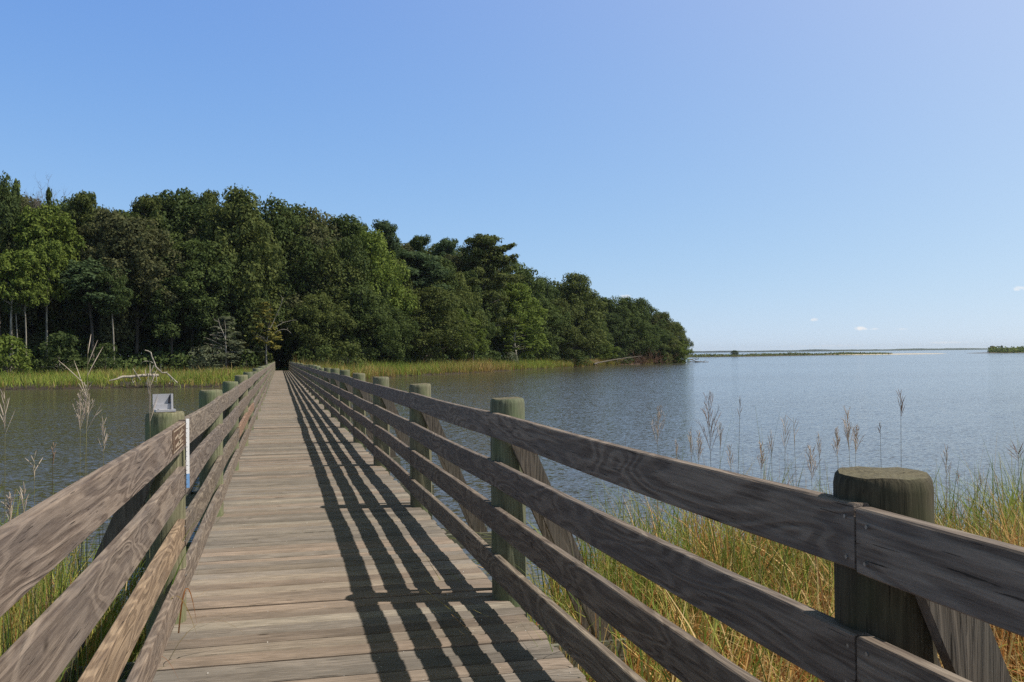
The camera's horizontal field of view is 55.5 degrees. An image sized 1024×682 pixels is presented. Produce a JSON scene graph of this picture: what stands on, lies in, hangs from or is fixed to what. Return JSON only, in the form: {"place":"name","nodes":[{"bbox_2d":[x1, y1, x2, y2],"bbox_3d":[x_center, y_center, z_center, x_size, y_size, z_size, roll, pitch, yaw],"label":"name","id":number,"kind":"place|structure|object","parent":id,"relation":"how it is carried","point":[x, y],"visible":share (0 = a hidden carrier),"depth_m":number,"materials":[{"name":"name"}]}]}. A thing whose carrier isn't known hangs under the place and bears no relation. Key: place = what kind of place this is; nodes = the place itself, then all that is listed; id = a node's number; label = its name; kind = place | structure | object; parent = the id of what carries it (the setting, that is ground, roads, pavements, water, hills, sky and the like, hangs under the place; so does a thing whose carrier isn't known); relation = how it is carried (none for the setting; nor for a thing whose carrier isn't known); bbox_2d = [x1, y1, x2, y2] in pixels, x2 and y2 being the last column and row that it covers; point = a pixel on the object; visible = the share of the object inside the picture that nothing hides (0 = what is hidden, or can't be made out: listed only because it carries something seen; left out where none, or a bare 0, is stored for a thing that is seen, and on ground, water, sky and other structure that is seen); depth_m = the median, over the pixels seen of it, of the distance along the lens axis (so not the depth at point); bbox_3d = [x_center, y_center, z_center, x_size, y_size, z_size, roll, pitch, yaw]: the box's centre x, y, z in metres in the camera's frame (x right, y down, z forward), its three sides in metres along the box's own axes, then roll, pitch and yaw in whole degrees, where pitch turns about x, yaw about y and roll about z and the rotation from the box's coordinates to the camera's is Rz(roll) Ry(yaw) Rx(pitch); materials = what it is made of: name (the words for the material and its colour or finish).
{"place":"outdoors","nodes":[
{"label":"outdoors","id":0,"kind":"place"},
{"bbox_2d":[0,476,247,681],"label":"marsh grass","id":1,"kind":"structure","parent":0,"point":[137,647],"depth_m":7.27,"materials":[{"name":"green plant"}]},
{"bbox_2d":[0,356,686,389],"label":"shore ground","id":2,"kind":"structure","parent":0,"point":[29,387],"depth_m":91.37,"materials":[{"name":"green plant"}]},
{"bbox_2d":[0,272,32,338],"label":"broadleaf tree","id":3,"kind":"object","parent":2,"relation":"on","point":[16,308],"visible":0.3,"depth_m":113.64,"materials":[{"name":"green plant"}]},
{"bbox_2d":[1,178,31,335],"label":"broadleaf tree","id":4,"kind":"object","parent":2,"relation":"on","point":[16,188],"visible":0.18,"depth_m":124.96,"materials":[{"name":"green plant"}]},
{"bbox_2d":[0,334,34,377],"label":"shrub","id":5,"kind":"object","parent":2,"relation":"on","point":[6,342],"visible":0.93,"depth_m":109.66,"materials":[{"name":"green plant"}]},
{"bbox_2d":[0,170,35,344],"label":"broadleaf tree","id":6,"kind":"object","parent":2,"relation":"on","point":[8,204],"visible":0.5,"depth_m":119.68,"materials":[{"name":"green plant"}]},
{"bbox_2d":[0,249,49,369],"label":"broadleaf tree","id":7,"kind":"object","parent":2,"relation":"on","point":[20,261],"visible":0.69,"depth_m":112.25,"materials":[{"name":"green plant"}]},
{"bbox_2d":[0,196,51,345],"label":"broadleaf tree","id":8,"kind":"object","parent":2,"relation":"on","point":[4,324],"visible":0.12,"depth_m":124.11,"materials":[{"name":"green plant"}]},
{"bbox_2d":[4,250,49,374],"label":"broadleaf tree","id":9,"kind":"object","parent":2,"relation":"on","point":[37,289],"visible":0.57,"depth_m":113.48,"materials":[{"name":"green plant"}]},
{"bbox_2d":[1,228,84,358],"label":"broadleaf tree","id":10,"kind":"object","parent":2,"relation":"on","point":[30,336],"visible":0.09,"depth_m":123.71,"materials":[{"name":"green plant"}]},
{"bbox_2d":[8,201,86,346],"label":"broadleaf tree","id":11,"kind":"object","parent":2,"relation":"on","point":[44,223],"visible":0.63,"depth_m":120.53,"materials":[{"name":"green plant"}]},
{"bbox_2d":[25,239,70,369],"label":"broadleaf tree","id":12,"kind":"object","parent":2,"relation":"on","point":[45,253],"visible":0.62,"depth_m":116.42,"materials":[{"name":"green plant"}]},
{"bbox_2d":[33,330,88,373],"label":"shrub","id":13,"kind":"object","parent":2,"relation":"on","point":[56,338],"visible":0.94,"depth_m":113.02,"materials":[{"name":"green plant"}]},
{"bbox_2d":[64,190,97,311],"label":"pine tree","id":14,"kind":"object","parent":2,"relation":"on","point":[83,202],"visible":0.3,"depth_m":127.72,"materials":[{"name":"green plant"}]},
{"bbox_2d":[32,219,135,356],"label":"broadleaf tree","id":15,"kind":"object","parent":2,"relation":"on","point":[81,335],"visible":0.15,"depth_m":124.95,"materials":[{"name":"green plant"}]},
{"bbox_2d":[39,204,147,358],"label":"broadleaf tree","id":16,"kind":"object","parent":2,"relation":"on","point":[103,331],"visible":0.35,"depth_m":124.49,"materials":[{"name":"green plant"}]},
{"bbox_2d":[49,257,138,370],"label":"broadleaf tree","id":17,"kind":"object","parent":2,"relation":"on","point":[85,272],"visible":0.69,"depth_m":118.70,"materials":[{"name":"green plant"}]},
{"bbox_2d":[88,342,122,372],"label":"shrub","id":18,"kind":"object","parent":2,"relation":"on","point":[109,346],"visible":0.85,"depth_m":114.45,"materials":[{"name":"green plant"}]},
{"bbox_2d":[91,268,133,363],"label":"broadleaf tree","id":19,"kind":"object","parent":2,"relation":"on","point":[122,302],"visible":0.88,"depth_m":118.39,"materials":[{"name":"green plant"}]},
{"bbox_2d":[82,214,186,364],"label":"broadleaf tree","id":20,"kind":"object","parent":2,"relation":"on","point":[129,232],"visible":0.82,"depth_m":123.16,"materials":[{"name":"green plant"}]},
{"bbox_2d":[109,350,177,385],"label":"fallen tree","id":21,"kind":"object","parent":2,"relation":"on","point":[141,375],"visible":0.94,"depth_m":91.00,"materials":[{"name":"grey wood"}]},
{"bbox_2d":[129,193,163,316],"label":"pine tree","id":22,"kind":"object","parent":2,"relation":"on","point":[145,204],"visible":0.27,"depth_m":134.98,"materials":[{"name":"green plant"}]},
{"bbox_2d":[115,231,186,369],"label":"broadleaf tree","id":23,"kind":"object","parent":2,"relation":"on","point":[148,333],"visible":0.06,"depth_m":133.56,"materials":[{"name":"green plant"}]},
{"bbox_2d":[127,252,195,367],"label":"broadleaf tree","id":24,"kind":"object","parent":2,"relation":"on","point":[140,301],"visible":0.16,"depth_m":126.32,"materials":[{"name":"green plant"}]},
{"bbox_2d":[157,196,184,237],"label":"pine tree","id":25,"kind":"object","parent":2,"relation":"on","point":[165,202],"visible":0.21,"depth_m":138.88,"materials":[{"name":"green plant"}]},
{"bbox_2d":[141,275,211,366],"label":"broadleaf tree","id":26,"kind":"object","parent":2,"relation":"on","point":[167,330],"visible":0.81,"depth_m":123.89,"materials":[{"name":"green plant"}]},
{"bbox_2d":[149,187,223,242],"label":"broadleaf tree","id":27,"kind":"object","parent":2,"relation":"on","point":[188,209],"visible":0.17,"depth_m":138.81,"materials":[{"name":"green plant"}]},
{"bbox_2d":[136,237,242,369],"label":"broadleaf tree","id":28,"kind":"object","parent":2,"relation":"on","point":[193,267],"visible":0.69,"depth_m":126.77,"materials":[{"name":"green plant"}]},
{"bbox_2d":[185,343,225,371],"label":"shrub","id":29,"kind":"object","parent":2,"relation":"on","point":[203,349],"visible":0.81,"depth_m":119.84,"materials":[{"name":"green plant"}]},
{"bbox_2d":[193,188,219,224],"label":"tree","id":30,"kind":"object","parent":2,"relation":"on","point":[208,194],"visible":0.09,"depth_m":142.57,"materials":[{"name":"green plant"}]},
{"bbox_2d":[180,270,263,361],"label":"broadleaf tree","id":31,"kind":"object","parent":2,"relation":"on","point":[220,306],"visible":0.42,"depth_m":128.73,"materials":[{"name":"green plant"}]},
{"bbox_2d":[178,183,286,368],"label":"broadleaf tree","id":32,"kind":"object","parent":2,"relation":"on","point":[240,217],"visible":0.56,"depth_m":132.19,"materials":[{"name":"green plant"}]},
{"bbox_2d":[208,316,256,367],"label":"broadleaf tree","id":33,"kind":"object","parent":2,"relation":"on","point":[233,353],"visible":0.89,"depth_m":122.51,"materials":[{"name":"green plant"}]},
{"bbox_2d":[231,349,258,369],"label":"shrub","id":34,"kind":"object","parent":2,"relation":"on","point":[249,357],"visible":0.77,"depth_m":123.24,"materials":[{"name":"green plant"}]},
{"bbox_2d":[223,234,293,352],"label":"broadleaf tree","id":35,"kind":"object","parent":2,"relation":"on","point":[274,298],"visible":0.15,"depth_m":134.73,"materials":[{"name":"green plant"}]},
{"bbox_2d":[223,243,294,360],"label":"broadleaf tree","id":36,"kind":"object","parent":2,"relation":"on","point":[276,321],"visible":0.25,"depth_m":132.48,"materials":[{"name":"green plant"}]},
{"bbox_2d":[242,301,282,363],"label":"sapling","id":37,"kind":"object","parent":2,"relation":"on","point":[273,337],"visible":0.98,"depth_m":125.55,"materials":[{"name":"green plant"}]},
{"bbox_2d":[240,192,309,359],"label":"broadleaf tree","id":38,"kind":"object","parent":2,"relation":"on","point":[268,215],"visible":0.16,"depth_m":140.44,"materials":[{"name":"green plant"}]},
{"bbox_2d":[264,202,335,358],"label":"broadleaf tree","id":39,"kind":"object","parent":2,"relation":"on","point":[302,212],"visible":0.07,"depth_m":143.07,"materials":[{"name":"green plant"}]},
{"bbox_2d":[265,232,336,361],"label":"broadleaf tree","id":40,"kind":"object","parent":2,"relation":"on","point":[309,253],"visible":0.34,"depth_m":137.52,"materials":[{"name":"green plant"}]},
{"bbox_2d":[289,346,314,364],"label":"shrub","id":41,"kind":"object","parent":2,"relation":"on","point":[303,352],"visible":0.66,"depth_m":129.61,"materials":[{"name":"green plant"}]},
{"bbox_2d":[281,293,353,365],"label":"broadleaf tree","id":42,"kind":"object","parent":2,"relation":"on","point":[312,315],"visible":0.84,"depth_m":132.64,"materials":[{"name":"green plant"}]},
{"bbox_2d":[279,221,358,355],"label":"broadleaf tree","id":43,"kind":"object","parent":2,"relation":"on","point":[313,233],"visible":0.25,"depth_m":140.61,"materials":[{"name":"green plant"}]},
{"bbox_2d":[291,207,347,332],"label":"broadleaf tree","id":44,"kind":"object","parent":2,"relation":"on","point":[323,222],"visible":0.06,"depth_m":146.16,"materials":[{"name":"green plant"}]},
{"bbox_2d":[0,322,650,375],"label":"undergrowth","id":45,"kind":"object","parent":2,"relation":"on","point":[178,359],"visible":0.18,"depth_m":125.98,"materials":[{"name":"green plant"}]},
{"bbox_2d":[310,345,341,365],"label":"shrub","id":46,"kind":"object","parent":2,"relation":"on","point":[324,349],"visible":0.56,"depth_m":128.12,"materials":[{"name":"green plant"}]},
{"bbox_2d":[297,246,379,356],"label":"broadleaf tree","id":47,"kind":"object","parent":2,"relation":"on","point":[328,261],"visible":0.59,"depth_m":137.57,"materials":[{"name":"green plant"}]},
{"bbox_2d":[328,339,368,368],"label":"shrub","id":48,"kind":"object","parent":2,"relation":"on","point":[348,345],"visible":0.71,"depth_m":126.43,"materials":[{"name":"green plant"}]},
{"bbox_2d":[307,235,390,349],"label":"broadleaf tree","id":49,"kind":"object","parent":2,"relation":"on","point":[346,248],"visible":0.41,"depth_m":139.89,"materials":[{"name":"green plant"}]},
{"bbox_2d":[311,213,395,292],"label":"broadleaf tree","id":50,"kind":"object","parent":2,"relation":"on","point":[352,227],"visible":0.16,"depth_m":147.49,"materials":[{"name":"green plant"}]},
{"bbox_2d":[320,280,405,363],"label":"broadleaf tree","id":51,"kind":"object","parent":2,"relation":"on","point":[360,320],"visible":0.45,"depth_m":137.32,"materials":[{"name":"green plant"}]},
{"bbox_2d":[351,227,419,348],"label":"broadleaf tree","id":52,"kind":"object","parent":2,"relation":"on","point":[376,244],"visible":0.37,"depth_m":145.18,"materials":[{"name":"green plant"}]},
{"bbox_2d":[371,219,401,259],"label":"pine tree","id":53,"kind":"object","parent":2,"relation":"on","point":[388,228],"visible":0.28,"depth_m":159.77,"materials":[{"name":"green plant"}]},
{"bbox_2d":[364,306,422,365],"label":"broadleaf tree","id":54,"kind":"object","parent":2,"relation":"on","point":[398,316],"visible":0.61,"depth_m":142.08,"materials":[{"name":"green plant"}]},
{"bbox_2d":[390,256,427,347],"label":"broadleaf tree","id":55,"kind":"object","parent":2,"relation":"on","point":[407,284],"visible":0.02,"depth_m":154.55,"materials":[{"name":"green plant"}]},
{"bbox_2d":[408,234,430,255],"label":"pine tree","id":56,"kind":"object","parent":2,"relation":"on","point":[418,243],"visible":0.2,"depth_m":169.47,"materials":[{"name":"green plant"}]},
{"bbox_2d":[392,249,451,329],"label":"pine tree","id":57,"kind":"object","parent":2,"relation":"on","point":[420,278],"visible":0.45,"depth_m":157.64,"materials":[{"name":"green plant"}]},
{"bbox_2d":[393,284,477,362],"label":"broadleaf tree","id":58,"kind":"object","parent":2,"relation":"on","point":[440,313],"visible":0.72,"depth_m":148.59,"materials":[{"name":"green plant"}]},
{"bbox_2d":[415,253,472,351],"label":"broadleaf tree","id":59,"kind":"object","parent":2,"relation":"on","point":[444,263],"visible":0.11,"depth_m":163.09,"materials":[{"name":"green plant"}]},
{"bbox_2d":[431,236,460,274],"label":"pine tree","id":60,"kind":"object","parent":2,"relation":"on","point":[446,246],"visible":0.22,"depth_m":179.56,"materials":[{"name":"green plant"}]},
{"bbox_2d":[438,308,490,362],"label":"broadleaf tree","id":61,"kind":"object","parent":2,"relation":"on","point":[477,347],"visible":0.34,"depth_m":161.04,"materials":[{"name":"green plant"}]},
{"bbox_2d":[440,271,488,359],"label":"broadleaf tree","id":62,"kind":"object","parent":2,"relation":"on","point":[460,293],"visible":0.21,"depth_m":164.92,"materials":[{"name":"green plant"}]},
{"bbox_2d":[459,270,497,354],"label":"broadleaf tree","id":63,"kind":"object","parent":2,"relation":"on","point":[480,289],"visible":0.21,"depth_m":170.37,"materials":[{"name":"green plant"}]},
{"bbox_2d":[458,233,526,356],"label":"pine tree","id":64,"kind":"object","parent":2,"relation":"on","point":[481,248],"visible":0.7,"depth_m":174.21,"materials":[{"name":"green plant"}]},
{"bbox_2d":[480,276,520,354],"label":"broadleaf tree","id":65,"kind":"object","parent":2,"relation":"on","point":[501,343],"visible":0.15,"depth_m":181.58,"materials":[{"name":"green plant"}]},
{"bbox_2d":[502,319,534,361],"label":"sapling","id":66,"kind":"object","parent":2,"relation":"on","point":[515,328],"visible":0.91,"depth_m":177.23,"materials":[{"name":"green plant"}]},
{"bbox_2d":[489,281,552,358],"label":"broadleaf tree","id":67,"kind":"object","parent":2,"relation":"on","point":[518,294],"visible":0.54,"depth_m":183.42,"materials":[{"name":"green plant"}]},
{"bbox_2d":[500,261,555,313],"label":"broadleaf tree","id":68,"kind":"object","parent":2,"relation":"on","point":[536,284],"visible":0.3,"depth_m":195.12,"materials":[{"name":"green plant"}]},
{"bbox_2d":[517,296,572,361],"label":"broadleaf tree","id":69,"kind":"object","parent":2,"relation":"on","point":[553,318],"visible":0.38,"depth_m":193.17,"materials":[{"name":"green plant"}]},
{"bbox_2d":[529,272,573,353],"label":"broadleaf tree","id":70,"kind":"object","parent":2,"relation":"on","point":[550,291],"visible":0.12,"depth_m":205.13,"materials":[{"name":"green plant"}]},
{"bbox_2d":[525,298,597,359],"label":"broadleaf tree","id":71,"kind":"object","parent":2,"relation":"on","point":[577,337],"visible":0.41,"depth_m":200.01,"materials":[{"name":"green plant"}]},
{"bbox_2d":[560,349,591,365],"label":"shrub","id":72,"kind":"object","parent":2,"relation":"on","point":[582,357],"visible":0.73,"depth_m":199.83,"materials":[{"name":"green plant"}]},
{"bbox_2d":[550,271,610,359],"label":"broadleaf tree","id":73,"kind":"object","parent":2,"relation":"on","point":[574,291],"visible":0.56,"depth_m":209.21,"materials":[{"name":"green plant"}]},
{"bbox_2d":[572,308,611,358],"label":"broadleaf tree","id":74,"kind":"object","parent":2,"relation":"on","point":[601,327],"visible":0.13,"depth_m":210.65,"materials":[{"name":"green plant"}]},
{"bbox_2d":[585,335,619,360],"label":"broadleaf tree","id":75,"kind":"object","parent":2,"relation":"on","point":[601,356],"visible":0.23,"depth_m":224.36,"materials":[{"name":"green plant"}]},
{"bbox_2d":[597,295,626,321],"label":"broadleaf tree","id":76,"kind":"object","parent":2,"relation":"on","point":[612,302],"visible":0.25,"depth_m":244.55,"materials":[{"name":"green plant"}]},
{"bbox_2d":[599,313,638,354],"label":"broadleaf tree","id":77,"kind":"object","parent":2,"relation":"on","point":[614,322],"visible":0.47,"depth_m":234.63,"materials":[{"name":"green plant"}]},
{"bbox_2d":[610,295,651,357],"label":"broadleaf tree","id":78,"kind":"object","parent":2,"relation":"on","point":[625,305],"visible":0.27,"depth_m":246.80,"materials":[{"name":"green plant"}]},
{"bbox_2d":[609,315,659,355],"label":"broadleaf tree","id":79,"kind":"object","parent":2,"relation":"on","point":[640,328],"visible":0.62,"depth_m":237.50,"materials":[{"name":"green plant"}]},
{"bbox_2d":[634,297,669,341],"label":"broadleaf tree","id":80,"kind":"object","parent":2,"relation":"on","point":[643,301],"visible":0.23,"depth_m":249.76,"materials":[{"name":"green plant"}]},
{"bbox_2d":[639,324,674,359],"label":"broadleaf tree","id":81,"kind":"object","parent":2,"relation":"on","point":[662,334],"visible":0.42,"depth_m":245.28,"materials":[{"name":"green plant"}]},
{"bbox_2d":[646,327,684,356],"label":"broadleaf tree","id":82,"kind":"object","parent":2,"relation":"on","point":[673,341],"visible":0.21,"depth_m":249.68,"materials":[{"name":"green plant"}]},
{"bbox_2d":[652,311,684,340],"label":"broadleaf tree","id":83,"kind":"object","parent":2,"relation":"on","point":[667,317],"visible":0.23,"depth_m":254.44,"materials":[{"name":"green plant"}]},
{"bbox_2d":[0,350,1023,627],"bbox_3d":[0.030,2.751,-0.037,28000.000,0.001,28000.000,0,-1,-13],"label":"water","id":84,"kind":"structure","parent":0,"point":[964,408],"depth_m":41.37,"materials":[{"name":"blue liquid"}]},
{"bbox_2d":[0,362,1023,681],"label":"footbridge","id":85,"kind":"object","parent":84,"relation":"in","point":[294,568],"visible":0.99,"depth_m":4.46,"materials":[{"name":"brown wood"}]},
{"bbox_2d":[153,394,175,411],"bbox_3d":[-1.879,0.334,5.260,0.110,0.094,0.075,0,-1,-27],"label":"bracket","id":86,"kind":"object","parent":85,"relation":"on","point":[164,403],"visible":0.98,"depth_m":5.28,"materials":[{"name":"white metal"}]},
{"bbox_2d":[171,422,185,454],"bbox_3d":[-1.673,0.488,4.880,0.011,0.114,0.715,0,-1,-13],"label":"sign","id":87,"kind":"object","parent":85,"relation":"attached to","point":[178,441],"visible":1,"depth_m":4.86,"materials":[{"name":"brown wood"}]},
{"bbox_2d":[186,419,189,487],"bbox_3d":[-1.753,0.607,5.262,0.005,0.372,0.018,-1,-1,45],"label":"measuring stick","id":88,"kind":"object","parent":85,"relation":"attached to","point":[187,459],"visible":1,"depth_m":5.26,"materials":[{"name":"white paint"}]},
{"bbox_2d":[0,0,1023,350],"label":"sky","id":89,"kind":"structure","parent":0,"point":[767,175],"materials":[{"name":"blue"}]},
{"bbox_2d":[423,407,1023,681],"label":"marsh grass","id":90,"kind":"structure","parent":0,"point":[758,663],"depth_m":7.55,"materials":[{"name":"green plant"}]},
{"bbox_2d":[720,355,816,356],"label":"spit ground","id":91,"kind":"structure","parent":0,"point":[779,355],"depth_m":572.61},
{"bbox_2d":[685,352,892,356],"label":"spit marsh","id":92,"kind":"structure","parent":91,"relation":"on","point":[763,354],"depth_m":578.65,"materials":[{"name":"green plant"}]},
{"bbox_2d":[694,348,987,352],"bbox_3d":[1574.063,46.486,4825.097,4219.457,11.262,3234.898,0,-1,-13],"label":"shore","id":93,"kind":"structure","parent":0,"point":[812,350],"depth_m":4537.12,"materials":[{"name":"brown soil"}]},
{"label":"near shore ground","id":94,"kind":"structure","parent":0,"visible":0},
{"bbox_2d":[0,389,14,653],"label":"seed head reed","id":95,"kind":"object","parent":94,"relation":"on","point":[5,410],"visible":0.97,"depth_m":4.19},
{"bbox_2d":[58,336,102,681],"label":"seed head reed","id":96,"kind":"object","parent":94,"relation":"on","point":[85,446],"visible":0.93,"depth_m":4.10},
{"bbox_2d":[78,382,101,666],"bbox_3d":[-1.970,1.447,4.539,0.146,2.523,0.081,-1,-1,10],"label":"seed head reed","id":97,"kind":"object","parent":94,"relation":"on","point":[88,402],"visible":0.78,"depth_m":4.56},
{"bbox_2d":[693,392,720,646],"bbox_3d":[1.443,1.541,7.090,0.218,2.363,0.170,-1,-1,4],"label":"seed head reed","id":98,"kind":"object","parent":94,"relation":"on","point":[703,429],"visible":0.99,"depth_m":7.10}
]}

